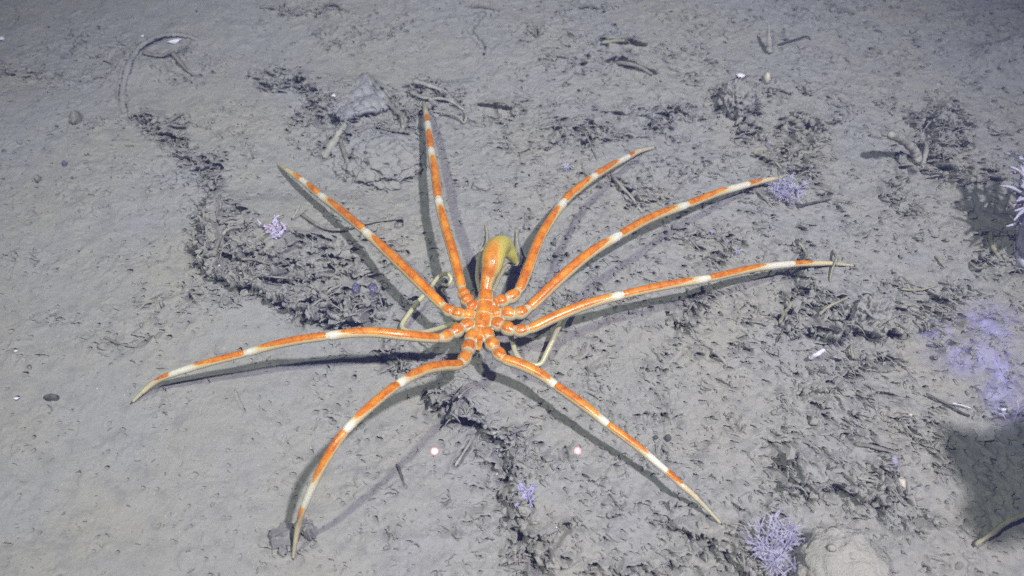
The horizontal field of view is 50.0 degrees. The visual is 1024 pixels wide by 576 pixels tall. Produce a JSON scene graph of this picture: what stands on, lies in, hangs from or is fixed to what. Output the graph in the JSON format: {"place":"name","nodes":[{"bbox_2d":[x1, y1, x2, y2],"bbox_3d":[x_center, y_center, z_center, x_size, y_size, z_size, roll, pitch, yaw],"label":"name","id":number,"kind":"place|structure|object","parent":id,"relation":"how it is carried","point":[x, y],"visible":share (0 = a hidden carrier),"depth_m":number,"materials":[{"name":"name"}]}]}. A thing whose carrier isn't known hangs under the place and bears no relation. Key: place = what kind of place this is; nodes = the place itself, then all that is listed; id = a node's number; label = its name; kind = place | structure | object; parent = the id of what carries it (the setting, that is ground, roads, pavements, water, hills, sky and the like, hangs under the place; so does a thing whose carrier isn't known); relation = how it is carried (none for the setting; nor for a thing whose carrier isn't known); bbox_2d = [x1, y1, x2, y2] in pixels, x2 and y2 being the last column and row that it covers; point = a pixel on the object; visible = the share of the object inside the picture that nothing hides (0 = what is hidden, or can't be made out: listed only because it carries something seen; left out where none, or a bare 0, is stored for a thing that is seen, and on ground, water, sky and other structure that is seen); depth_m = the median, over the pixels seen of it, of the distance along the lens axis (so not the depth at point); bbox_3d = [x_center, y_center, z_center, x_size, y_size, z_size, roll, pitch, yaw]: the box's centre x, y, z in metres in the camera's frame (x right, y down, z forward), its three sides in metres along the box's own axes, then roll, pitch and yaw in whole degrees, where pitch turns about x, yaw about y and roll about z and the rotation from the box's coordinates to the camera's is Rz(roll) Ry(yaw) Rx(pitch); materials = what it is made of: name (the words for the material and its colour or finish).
{"place":"outdoors","nodes":[
{"label":"outdoors","id":0,"kind":"place"},
{"bbox_2d":[100,59,114,65],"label":"worm tube","id":1,"kind":"object","parent":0,"point":[102,60],"visible":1,"depth_m":1.03,"materials":[{"name":"grey"}]},
{"bbox_2d":[367,283,377,296],"bbox_3d":[-0.109,0.002,0.858,0.009,0.012,0.011,0,50,0],"label":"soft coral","id":2,"kind":"object","parent":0,"point":[372,287],"visible":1,"depth_m":0.85},
{"bbox_2d":[0,0,1023,575],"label":"seabed","id":3,"kind":"structure","parent":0,"point":[188,436],"depth_m":0.86,"materials":[{"name":"sand"}]},
{"bbox_2d":[34,174,40,182],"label":"grey pebble","id":4,"kind":"object","parent":3,"relation":"on","point":[37,178],"visible":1,"depth_m":0.93,"materials":[{"name":"grey stone"}]},
{"bbox_2d":[43,393,58,401],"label":"grey pebble","id":5,"kind":"object","parent":3,"relation":"on","point":[50,397],"visible":1,"depth_m":0.79,"materials":[{"name":"grey stone"}]},
{"bbox_2d":[69,110,81,124],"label":"grey pebble","id":6,"kind":"object","parent":3,"relation":"on","point":[75,118],"visible":1,"depth_m":0.97,"materials":[{"name":"grey stone"}]},
{"bbox_2d":[104,336,137,347],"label":"worm tube","id":7,"kind":"object","parent":3,"relation":"on","point":[114,341],"visible":1,"depth_m":0.82,"materials":[{"name":"grey"}]},
{"bbox_2d":[118,32,198,112],"bbox_3d":[-0.345,-0.208,1.029,0.042,0.014,0.119,19,53,15],"label":"curved ribbon","id":8,"kind":"object","parent":3,"relation":"on","point":[127,68],"visible":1,"depth_m":1.03,"materials":[{"name":"soil"}]},
{"bbox_2d":[142,45,187,56],"bbox_3d":[-0.327,-0.223,1.038,0.043,0.007,0.014,-16,52,-13],"label":"curved ribbon","id":9,"kind":"object","parent":3,"relation":"on","point":[147,53],"visible":1,"depth_m":1.03,"materials":[{"name":"grey"}]},
{"bbox_2d":[167,38,180,43],"bbox_3d":[-0.324,-0.237,1.054,0.014,0.004,0.005,-15,80,-13],"label":"shell","id":10,"kind":"object","parent":3,"relation":"on","point":[174,41],"visible":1,"depth_m":1.05},
{"bbox_2d":[167,113,183,123],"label":"worm tube","id":11,"kind":"object","parent":3,"relation":"on","point":[173,118],"visible":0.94,"depth_m":0.98,"materials":[{"name":"grey"}]},
{"bbox_2d":[170,52,196,75],"bbox_3d":[-0.308,-0.210,1.029,0.005,0.008,0.038,-36,59,-26],"label":"curved ribbon","id":12,"kind":"object","parent":3,"relation":"on","point":[177,58],"visible":1,"depth_m":1.03,"materials":[{"name":"grey"}]},
{"bbox_2d":[204,197,222,215],"bbox_3d":[-0.244,-0.065,0.899,0.016,0.020,0.017,0,50,0],"label":"clay clod","id":13,"kind":"object","parent":3,"relation":"on","point":[212,206],"visible":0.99,"depth_m":0.89,"materials":[{"name":"grey soil"}]},
{"bbox_2d":[215,194,220,218],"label":"worm tube","id":14,"kind":"object","parent":3,"relation":"on","point":[217,207],"visible":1,"depth_m":0.89,"materials":[{"name":"grey"}]},
{"bbox_2d":[212,227,226,256],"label":"worm tube","id":15,"kind":"object","parent":3,"relation":"on","point":[217,244],"visible":1,"depth_m":0.86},
{"bbox_2d":[220,226,240,245],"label":"worm tube","id":16,"kind":"object","parent":3,"relation":"on","point":[225,231],"visible":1,"depth_m":0.88,"materials":[{"name":"white"}]},
{"bbox_2d":[241,257,273,264],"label":"worm tube","id":17,"kind":"object","parent":3,"relation":"on","point":[254,259],"visible":1,"depth_m":0.85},
{"bbox_2d":[239,272,295,279],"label":"worm tube","id":18,"kind":"object","parent":3,"relation":"on","point":[270,276],"visible":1,"depth_m":0.84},
{"bbox_2d":[260,6,278,10],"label":"worm tube","id":19,"kind":"object","parent":3,"relation":"on","point":[263,7],"visible":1,"depth_m":1.09,"materials":[{"name":"grey"}]},
{"bbox_2d":[257,215,286,239],"bbox_3d":[-0.192,-0.049,0.883,0.019,0.013,0.026,-25,54,-20],"label":"soft coral","id":20,"kind":"object","parent":3,"relation":"on","point":[274,229],"visible":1,"depth_m":0.88},
{"bbox_2d":[268,523,293,548],"bbox_3d":[-0.150,0.162,0.720,0.019,0.010,0.020,-19,21,-23],"label":"clay flake","id":21,"kind":"object","parent":3,"relation":"on","point":[280,534],"visible":0.96,"depth_m":0.71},
{"bbox_2d":[278,543,286,556],"bbox_3d":[-0.149,0.170,0.713,0.006,0.010,0.011,-5,79,-12],"label":"clay flake","id":22,"kind":"object","parent":3,"relation":"on","point":[282,550],"visible":1,"depth_m":0.71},
{"bbox_2d":[292,204,300,218],"bbox_3d":[-0.175,-0.062,0.892,0.007,0.008,0.011,0,50,0],"label":"white stick","id":23,"kind":"object","parent":3,"relation":"on","point":[296,211],"visible":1,"depth_m":0.89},
{"bbox_2d":[292,517,312,534],"bbox_3d":[-0.138,0.157,0.721,0.010,0.019,0.010,36,103,20],"label":"clay flake","id":24,"kind":"object","parent":3,"relation":"on","point":[306,523],"visible":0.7,"depth_m":0.72,"materials":[{"name":"grey soil"}]},
{"bbox_2d":[302,524,317,540],"bbox_3d":[-0.134,0.160,0.721,0.011,0.010,0.007,7,37,44],"label":"clay flake","id":25,"kind":"object","parent":3,"relation":"on","point":[309,532],"visible":1,"depth_m":0.72,"materials":[{"name":"grey soil"}]},
{"bbox_2d":[319,1,342,12],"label":"worm tube","id":26,"kind":"object","parent":3,"relation":"on","point":[321,9],"visible":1,"depth_m":1.09,"materials":[{"name":"grey"}]},
{"bbox_2d":[324,284,341,314],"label":"worm tube","id":27,"kind":"object","parent":3,"relation":"on","point":[331,289],"visible":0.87,"depth_m":0.84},
{"bbox_2d":[321,123,347,158],"bbox_3d":[-0.155,-0.129,0.964,0.009,0.019,0.036,28,55,21],"label":"worm tube","id":28,"kind":"object","parent":3,"relation":"on","point":[326,151],"visible":1,"depth_m":0.96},
{"bbox_2d":[339,125,353,160],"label":"worm tube","id":29,"kind":"object","parent":3,"relation":"on","point":[344,153],"visible":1,"depth_m":0.96,"materials":[{"name":"grey"}]},
{"bbox_2d":[301,213,403,230],"bbox_3d":[-0.130,-0.052,0.892,0.083,0.010,0.021,-1,50,-1],"label":"long stalk","id":30,"kind":"object","parent":3,"relation":"on","point":[306,217],"visible":0.91,"depth_m":0.89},
{"bbox_2d":[351,282,359,293],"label":"dark pebble","id":31,"kind":"object","parent":3,"relation":"on","point":[355,289],"visible":1,"depth_m":0.85,"materials":[{"name":"purple stone"}]},
{"bbox_2d":[326,72,407,129],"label":"grey slab","id":32,"kind":"structure","parent":3,"relation":"on","point":[377,101],"depth_m":0.99,"materials":[{"name":"grey stone"}]},
{"bbox_2d":[342,134,423,190],"bbox_3d":[-0.109,-0.105,0.948,0.075,0.042,0.060,0,50,0],"label":"pitted sponge","id":33,"kind":"object","parent":3,"relation":"on","point":[393,164],"visible":1,"depth_m":0.93,"materials":[{"name":"sponge tissue"},{"name":"silt"}]},
{"bbox_2d":[394,101,404,127],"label":"stone tube","id":34,"kind":"object","parent":3,"relation":"on","point":[396,104],"visible":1,"depth_m":0.99,"materials":[{"name":"grey stone"}]},
{"bbox_2d":[396,464,404,485],"bbox_3d":[-0.077,0.128,0.753,0.007,0.003,0.018,0,50,0],"label":"black twig","id":35,"kind":"object","parent":3,"relation":"on","point":[400,474],"visible":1,"depth_m":0.75,"materials":[{"name":"grey wood"}]},
{"bbox_2d":[403,359,421,372],"bbox_3d":[-0.073,0.062,0.816,0.016,0.021,0.018,0,50,0],"label":"clay clod","id":36,"kind":"object","parent":3,"relation":"on","point":[413,365],"visible":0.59,"depth_m":0.81,"materials":[{"name":"grey soil"}]},
{"bbox_2d":[409,91,431,98],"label":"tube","id":37,"kind":"object","parent":3,"relation":"on","point":[415,93],"visible":1,"depth_m":1.00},
{"bbox_2d":[412,79,456,95],"bbox_3d":[-0.070,-0.184,1.012,0.045,0.009,0.008,14,52,12],"label":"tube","id":38,"kind":"object","parent":3,"relation":"on","point":[422,83],"visible":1,"depth_m":1.01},
{"bbox_2d":[428,97,463,109],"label":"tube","id":39,"kind":"object","parent":3,"relation":"on","point":[446,99],"visible":1,"depth_m":1.00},
{"bbox_2d":[433,110,466,122],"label":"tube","id":40,"kind":"object","parent":3,"relation":"on","point":[449,113],"visible":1,"depth_m":0.98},
{"bbox_2d":[450,385,462,399],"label":"worm tube","id":41,"kind":"object","parent":3,"relation":"on","point":[454,396],"visible":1,"depth_m":0.77,"materials":[{"name":"grey"}]},
{"bbox_2d":[440,376,480,401],"bbox_3d":[-0.037,0.076,0.800,0.040,0.022,0.023,15,52,12],"label":"clay clod","id":42,"kind":"object","parent":3,"relation":"on","point":[463,381],"visible":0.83,"depth_m":0.79,"materials":[{"name":"grey soil"}]},
{"bbox_2d":[458,385,475,398],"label":"worm tube","id":43,"kind":"object","parent":42,"relation":"on","point":[463,392],"visible":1,"depth_m":0.78,"materials":[{"name":"grey"}]},
{"bbox_2d":[454,426,479,466],"bbox_3d":[-0.030,0.112,0.778,0.004,0.016,0.043,17,52,14],"label":"straight straw","id":44,"kind":"object","parent":3,"relation":"on","point":[463,452],"visible":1,"depth_m":0.77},
{"bbox_2d":[471,177,493,191],"bbox_3d":[-0.025,-0.086,0.929,0.020,0.014,0.015,0,50,0],"label":"clay clod","id":45,"kind":"object","parent":3,"relation":"on","point":[480,184],"visible":1,"depth_m":0.93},
{"bbox_2d":[470,5,499,10],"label":"worm tube","id":46,"kind":"object","parent":3,"relation":"on","point":[479,6],"visible":1,"depth_m":1.08,"materials":[{"name":"grey"}]},
{"bbox_2d":[479,429,502,434],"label":"worm tube","id":47,"kind":"object","parent":3,"relation":"on","point":[486,431],"visible":1,"depth_m":0.77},
{"bbox_2d":[130,101,855,559],"bbox_3d":[-0.002,0.001,0.802,0.493,0.094,0.454,14,51,11],"label":"sea spider","id":48,"kind":"object","parent":3,"relation":"on","point":[482,317],"visible":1,"depth_m":0.79,"materials":[{"name":"orange"}]},
{"bbox_2d":[480,100,510,106],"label":"worm tube","id":49,"kind":"object","parent":3,"relation":"on","point":[501,101],"visible":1,"depth_m":1.00,"materials":[{"name":"grey"}]},
{"bbox_2d":[1,1,1018,575],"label":"dark grit","id":50,"kind":"object","parent":3,"relation":"on","point":[641,271],"visible":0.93,"depth_m":0.88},
{"bbox_2d":[0,0,1023,575],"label":"clay crumbs","id":51,"kind":"object","parent":3,"relation":"on","point":[538,546],"visible":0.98,"depth_m":0.86,"materials":[{"name":"grey soil"}]},
{"bbox_2d":[0,0,1023,575],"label":"clay fibres","id":52,"kind":"object","parent":3,"relation":"on","point":[566,138],"visible":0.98,"depth_m":0.86,"materials":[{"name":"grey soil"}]},
{"bbox_2d":[16,0,1021,575],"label":"clay lumps","id":53,"kind":"object","parent":3,"relation":"on","point":[790,452],"visible":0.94,"depth_m":0.85,"materials":[{"name":"grey soil"}]},
{"bbox_2d":[514,478,537,506],"bbox_3d":[0.009,0.138,0.738,0.016,0.009,0.022,0,50,0],"label":"soft coral","id":54,"kind":"object","parent":3,"relation":"on","point":[527,494],"visible":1,"depth_m":0.74,"materials":[{"name":"purple"}]},
{"bbox_2d":[65,35,1005,571],"bbox_3d":[-0.002,-0.056,0.907,1.052,0.038,0.663,0,50,0],"label":"shell grit","id":55,"kind":"object","parent":3,"relation":"on","point":[457,249],"visible":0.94,"depth_m":0.87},
{"bbox_2d":[538,18,542,36],"bbox_3d":[0.027,-0.251,1.057,0.005,0.018,0.007,0,50,0],"label":"frond","id":56,"kind":"object","parent":3,"relation":"on","point":[540,28],"visible":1,"depth_m":1.05,"materials":[{"name":"grey"}]},
{"bbox_2d":[560,160,574,172],"bbox_3d":[0.047,-0.102,0.937,0.012,0.010,0.010,37,59,27],"label":"anemone","id":57,"kind":"object","parent":3,"relation":"on","point":[566,166],"visible":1,"depth_m":0.93},
{"bbox_2d":[575,127,597,159],"bbox_3d":[0.067,-0.128,0.963,0.004,0.008,0.050,-16,52,-13],"label":"worm tube","id":58,"kind":"object","parent":3,"relation":"on","point":[581,130],"visible":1,"depth_m":0.96,"materials":[{"name":"grey"}]},
{"bbox_2d":[579,4,599,8],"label":"worm tube","id":59,"kind":"object","parent":3,"relation":"on","point":[586,5],"visible":1,"depth_m":1.09,"materials":[{"name":"grey"}]},
{"bbox_2d":[601,39,649,51],"bbox_3d":[0.108,-0.235,1.056,0.047,0.018,0.030,0,50,0],"label":"worm tube","id":60,"kind":"object","parent":3,"relation":"on","point":[612,41],"visible":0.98,"depth_m":1.05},
{"bbox_2d":[610,174,642,211],"bbox_3d":[0.095,-0.081,0.919,0.006,0.010,0.047,-26,55,-20],"label":"worm tube","id":61,"kind":"object","parent":3,"relation":"on","point":[618,183],"visible":1,"depth_m":0.92,"materials":[{"name":"white"}]},
{"bbox_2d":[610,61,652,74],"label":"worm tube","id":62,"kind":"object","parent":3,"relation":"on","point":[628,63],"visible":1,"depth_m":1.02,"materials":[{"name":"grey"}]},
{"bbox_2d":[665,434,670,441],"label":"dark pebble","id":63,"kind":"object","parent":3,"relation":"on","point":[667,437],"visible":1,"depth_m":0.77,"materials":[{"name":"grey stone"}]},
{"bbox_2d":[672,176,688,195],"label":"worm tube","id":64,"kind":"object","parent":3,"relation":"on","point":[676,190],"visible":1,"depth_m":0.92,"materials":[{"name":"grey"}]},
{"bbox_2d":[711,350,726,364],"bbox_3d":[0.153,0.051,0.811,0.011,0.007,0.012,0,50,0],"label":"bent straw","id":65,"kind":"object","parent":3,"relation":"on","point":[719,356],"visible":1,"depth_m":0.81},
{"bbox_2d":[719,77,756,120],"bbox_3d":[0.202,-0.169,0.985,0.033,0.041,0.036,0,50,0],"label":"clay clod","id":66,"kind":"object","parent":3,"relation":"on","point":[739,94],"visible":1,"depth_m":0.97,"materials":[{"name":"grey soil"}]},
{"bbox_2d":[733,248,742,256],"bbox_3d":[0.180,-0.029,0.881,0.009,0.009,0.009,0,50,0],"label":"anemone","id":67,"kind":"object","parent":3,"relation":"on","point":[737,251],"visible":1,"depth_m":0.88},
{"bbox_2d":[735,73,745,77],"bbox_3d":[0.212,-0.197,1.021,0.010,0.004,0.006,9,73,7],"label":"shell","id":68,"kind":"object","parent":3,"relation":"on","point":[742,75],"visible":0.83,"depth_m":1.02},
{"bbox_2d":[750,186,772,206],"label":"worm tube","id":69,"kind":"object","parent":3,"relation":"on","point":[757,191],"visible":0.87,"depth_m":0.92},
{"bbox_2d":[763,72,770,83],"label":"pale pebble","id":70,"kind":"object","parent":3,"relation":"on","point":[766,77],"visible":1,"depth_m":1.01,"materials":[{"name":"beige stone"}]},
{"bbox_2d":[753,151,781,168],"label":"worm tube","id":71,"kind":"object","parent":3,"relation":"on","point":[756,153],"visible":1,"depth_m":0.95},
{"bbox_2d":[766,25,772,52],"bbox_3d":[0.245,-0.236,1.042,0.007,0.024,0.017,0,50,0],"label":"upright rod","id":72,"kind":"object","parent":3,"relation":"on","point":[769,47],"visible":1,"depth_m":1.04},
{"bbox_2d":[739,508,809,575],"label":"soft coral","id":73,"kind":"object","parent":3,"relation":"on","point":[773,557],"visible":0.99,"depth_m":0.70},
{"bbox_2d":[768,87,791,94],"bbox_3d":[0.246,-0.181,1.008,0.022,0.005,0.006,0,50,0],"label":"black twig","id":74,"kind":"object","parent":3,"relation":"on","point":[779,90],"visible":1,"depth_m":1.01,"materials":[{"name":"grey wood"}]},
{"bbox_2d":[774,319,789,345],"bbox_3d":[0.204,0.033,0.831,0.002,0.004,0.027,26,55,20],"label":"black twig","id":75,"kind":"object","parent":3,"relation":"on","point":[786,324],"visible":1,"depth_m":0.83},
{"bbox_2d":[778,296,791,322],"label":"worm tube","id":76,"kind":"object","parent":3,"relation":"on","point":[786,310],"visible":1,"depth_m":0.84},
{"bbox_2d":[765,173,810,203],"bbox_3d":[0.231,-0.084,0.921,0.036,0.019,0.034,21,53,17],"label":"soft coral","id":77,"kind":"object","parent":3,"relation":"on","point":[786,192],"visible":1,"depth_m":0.92},
{"bbox_2d":[777,35,810,44],"bbox_3d":[0.271,-0.238,1.054,0.035,0.004,0.004,-13,51,-10],"label":"black twig","id":78,"kind":"object","parent":3,"relation":"on","point":[781,43],"visible":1,"depth_m":1.05,"materials":[{"name":"black wood"}]},
{"bbox_2d":[787,146,809,160],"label":"worm tube","id":79,"kind":"object","parent":3,"relation":"on","point":[792,153],"visible":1,"depth_m":0.95,"materials":[{"name":"grey"}]},
{"bbox_2d":[794,240,807,259],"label":"worm tube","id":80,"kind":"object","parent":3,"relation":"on","point":[804,250],"visible":0.91,"depth_m":0.87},
{"bbox_2d":[797,199,829,206],"bbox_3d":[0.252,-0.070,0.915,0.028,0.003,0.009,0,50,0],"label":"black twig","id":81,"kind":"object","parent":3,"relation":"on","point":[806,204],"visible":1,"depth_m":0.92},
{"bbox_2d":[808,348,824,359],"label":"white tube","id":82,"kind":"object","parent":3,"relation":"on","point":[816,354],"visible":1,"depth_m":0.81,"materials":[{"name":"white"}]},
{"bbox_2d":[818,297,847,315],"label":"worm tube","id":83,"kind":"object","parent":3,"relation":"on","point":[821,312],"visible":1,"depth_m":0.83,"materials":[{"name":"beige"}]},
{"bbox_2d":[825,120,840,123],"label":"black twig","id":84,"kind":"object","parent":3,"relation":"on","point":[826,122],"visible":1,"depth_m":0.98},
{"bbox_2d":[829,250,837,281],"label":"worm tube","id":85,"kind":"object","parent":3,"relation":"on","point":[835,260],"visible":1,"depth_m":0.86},
{"bbox_2d":[796,523,892,575],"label":"ball sponge","id":86,"kind":"object","parent":3,"relation":"on","point":[837,549],"visible":1,"depth_m":0.68},
{"bbox_2d":[850,342,856,358],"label":"worm tube","id":87,"kind":"object","parent":3,"relation":"on","point":[851,351],"visible":1,"depth_m":0.81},
{"bbox_2d":[858,476,875,482],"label":"worm tube","id":88,"kind":"object","parent":3,"relation":"on","point":[866,479],"visible":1,"depth_m":0.73,"materials":[{"name":"white"}]},
{"bbox_2d":[848,292,895,336],"bbox_3d":[0.275,0.020,0.836,0.035,0.043,0.029,0,50,0],"label":"clay clod","id":89,"kind":"object","parent":3,"relation":"on","point":[881,306],"visible":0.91,"depth_m":0.82,"materials":[{"name":"grey soil"}]},
{"bbox_2d":[855,442,901,454],"bbox_3d":[0.252,0.109,0.754,0.032,0.008,0.010,0,50,0],"label":"worm tube","id":90,"kind":"object","parent":3,"relation":"on","point":[866,445],"visible":1,"depth_m":0.75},
{"bbox_2d":[891,456,899,469],"bbox_3d":[0.259,0.118,0.742,0.008,0.012,0.008,0,50,0],"label":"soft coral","id":91,"kind":"object","parent":3,"relation":"on","point":[894,460],"visible":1,"depth_m":0.74},
{"bbox_2d":[896,476,905,491],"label":"pale pebble","id":92,"kind":"object","parent":3,"relation":"on","point":[902,480],"visible":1,"depth_m":0.73,"materials":[{"name":"beige stone"}]},
{"bbox_2d":[895,151,907,166],"bbox_3d":[0.338,-0.112,0.953,0.009,0.014,0.014,0,50,0],"label":"clay clod","id":93,"kind":"object","parent":3,"relation":"on","point":[901,157],"visible":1,"depth_m":0.95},
{"bbox_2d":[887,131,922,163],"bbox_3d":[0.332,-0.121,0.931,0.046,0.046,0.013,-14,51,-11],"label":"worm tube","id":94,"kind":"object","parent":3,"relation":"on","point":[912,148],"visible":1,"depth_m":0.93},
{"bbox_2d":[901,285,937,291],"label":"worm tube","id":95,"kind":"object","parent":3,"relation":"on","point":[911,290],"visible":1,"depth_m":0.85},
{"bbox_2d":[920,143,928,167],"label":"worm tube","id":96,"kind":"object","parent":3,"relation":"on","point":[925,153],"visible":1,"depth_m":0.95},
{"bbox_2d":[935,255,944,267],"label":"worm tube","id":97,"kind":"object","parent":3,"relation":"on","point":[938,259],"visible":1,"depth_m":0.87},
{"bbox_2d":[926,393,969,416],"bbox_3d":[0.313,0.084,0.789,0.033,0.005,0.004,26,55,20],"label":"black twig","id":98,"kind":"object","parent":3,"relation":"on","point":[945,403],"visible":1,"depth_m":0.79,"materials":[{"name":"grey wood"}]},
{"bbox_2d":[932,319,1008,399],"bbox_3d":[0.354,0.048,0.821,0.150,0.029,0.170,0,50,0],"label":"bacterial mat","id":99,"kind":"object","parent":3,"relation":"on","point":[998,365],"visible":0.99,"depth_m":0.81,"materials":[{"name":"purple"}]},
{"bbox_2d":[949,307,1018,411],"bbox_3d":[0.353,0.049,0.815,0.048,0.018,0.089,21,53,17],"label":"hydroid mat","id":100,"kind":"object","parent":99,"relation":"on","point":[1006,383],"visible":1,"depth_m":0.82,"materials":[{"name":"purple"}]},
{"bbox_2d":[968,261,987,268],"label":"worm tube","id":101,"kind":"object","parent":3,"relation":"on","point":[972,264],"visible":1,"depth_m":0.87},
{"bbox_2d":[987,233,1008,266],"bbox_3d":[0.391,-0.026,0.881,0.019,0.024,0.038,-32,57,-24],"label":"worm tube","id":102,"kind":"object","parent":3,"relation":"on","point":[993,246],"visible":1,"depth_m":0.87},
{"bbox_2d":[974,511,1023,546],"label":"yellow twig","id":103,"kind":"object","parent":3,"relation":"on","point":[997,529],"visible":1,"depth_m":0.71,"materials":[{"name":"beige wood"}]},
{"bbox_2d":[984,235,1016,266],"bbox_3d":[0.394,-0.028,0.883,0.032,0.031,0.029,0,50,0],"label":"clay clod","id":104,"kind":"object","parent":3,"relation":"on","point":[1004,245],"visible":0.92,"depth_m":0.87,"materials":[{"name":"grey soil"}]},
{"bbox_2d":[996,400,1023,424],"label":"soft coral","id":105,"kind":"object","parent":3,"relation":"on","point":[1016,415],"visible":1,"depth_m":0.78},
{"bbox_2d":[999,152,1023,271],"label":"soft coral","id":106,"kind":"object","parent":3,"relation":"on","point":[1019,227],"visible":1,"depth_m":0.85}
]}

